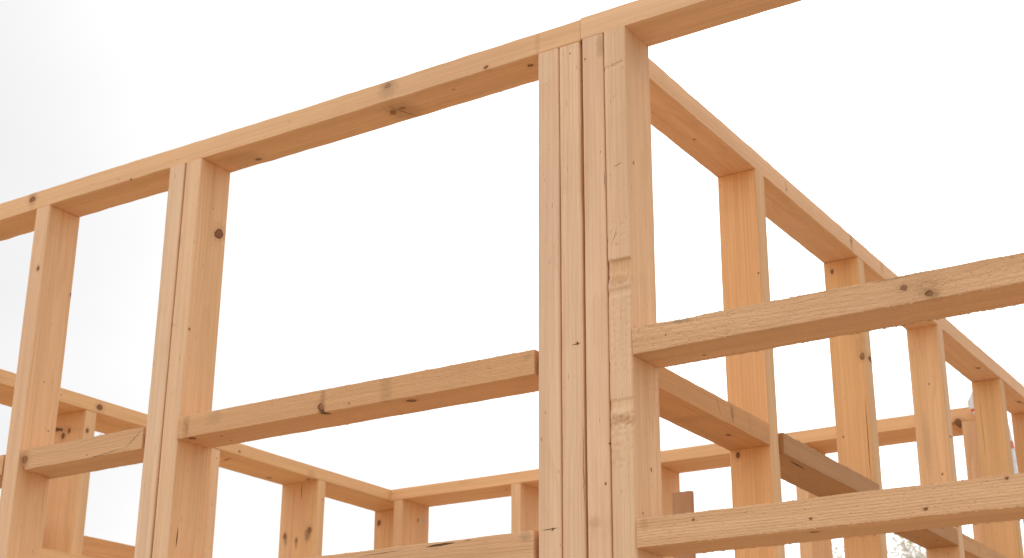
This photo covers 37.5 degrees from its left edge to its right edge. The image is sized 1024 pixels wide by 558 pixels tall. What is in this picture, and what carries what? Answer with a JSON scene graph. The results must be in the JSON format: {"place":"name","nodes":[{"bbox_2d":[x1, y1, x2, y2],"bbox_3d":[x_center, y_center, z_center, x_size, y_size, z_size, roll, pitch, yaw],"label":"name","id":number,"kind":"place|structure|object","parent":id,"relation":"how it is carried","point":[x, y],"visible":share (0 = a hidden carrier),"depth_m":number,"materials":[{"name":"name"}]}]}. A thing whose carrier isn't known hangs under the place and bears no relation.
{"place":"outdoors","nodes":[
{"label":"outdoors","id":0,"kind":"place"},
{"bbox_2d":[0,0,1023,557],"label":"sky","id":1,"kind":"structure","parent":0,"point":[411,245],"materials":[{"name":"white"}]},
{"label":"ground","id":2,"kind":"structure","parent":0,"visible":0},
{"bbox_2d":[832,534,926,557],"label":"blossom tree","id":3,"kind":"object","parent":2,"relation":"on","point":[905,549],"visible":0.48,"depth_m":14.87,"materials":[{"name":"white plant"}]},
{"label":"floor slab","id":4,"kind":"structure","parent":2,"relation":"on","visible":0},
{"bbox_2d":[0,369,393,557],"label":"timber frame","id":5,"kind":"object","parent":4,"relation":"on","point":[307,489],"visible":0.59,"depth_m":5.26,"materials":[{"name":"brown wood"}]},
{"bbox_2d":[0,20,588,557],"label":"timber frame","id":6,"kind":"object","parent":4,"relation":"on","point":[178,438],"visible":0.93,"depth_m":3.00,"materials":[{"name":"brown wood"}]},
{"bbox_2d":[672,491,695,557],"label":"upright board","id":7,"kind":"object","parent":4,"relation":"on","point":[683,502],"visible":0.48,"depth_m":4.81,"materials":[{"name":"brown wood"}]},
{"bbox_2d":[390,407,988,557],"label":"timber frame","id":8,"kind":"object","parent":4,"relation":"on","point":[413,504],"visible":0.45,"depth_m":5.54,"materials":[{"name":"brown wood"}]},
{"bbox_2d":[580,0,1023,557],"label":"timber frame","id":9,"kind":"object","parent":4,"relation":"on","point":[632,345],"visible":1,"depth_m":2.44,"materials":[{"name":"brown wood"}]},
{"bbox_2d":[649,59,1023,557],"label":"timber frame","id":10,"kind":"object","parent":4,"relation":"on","point":[755,189],"visible":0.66,"depth_m":3.48,"materials":[{"name":"brown wood"}]},
{"bbox_2d":[967,393,1017,473],"bbox_3d":[1.528,0.520,4.792,0.135,0.470,0.052,-13,-24,31],"label":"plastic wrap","id":11,"kind":"object","parent":10,"relation":"attached to","point":[970,403],"visible":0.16,"depth_m":4.75,"materials":[{"name":"white plastic"}]}
]}

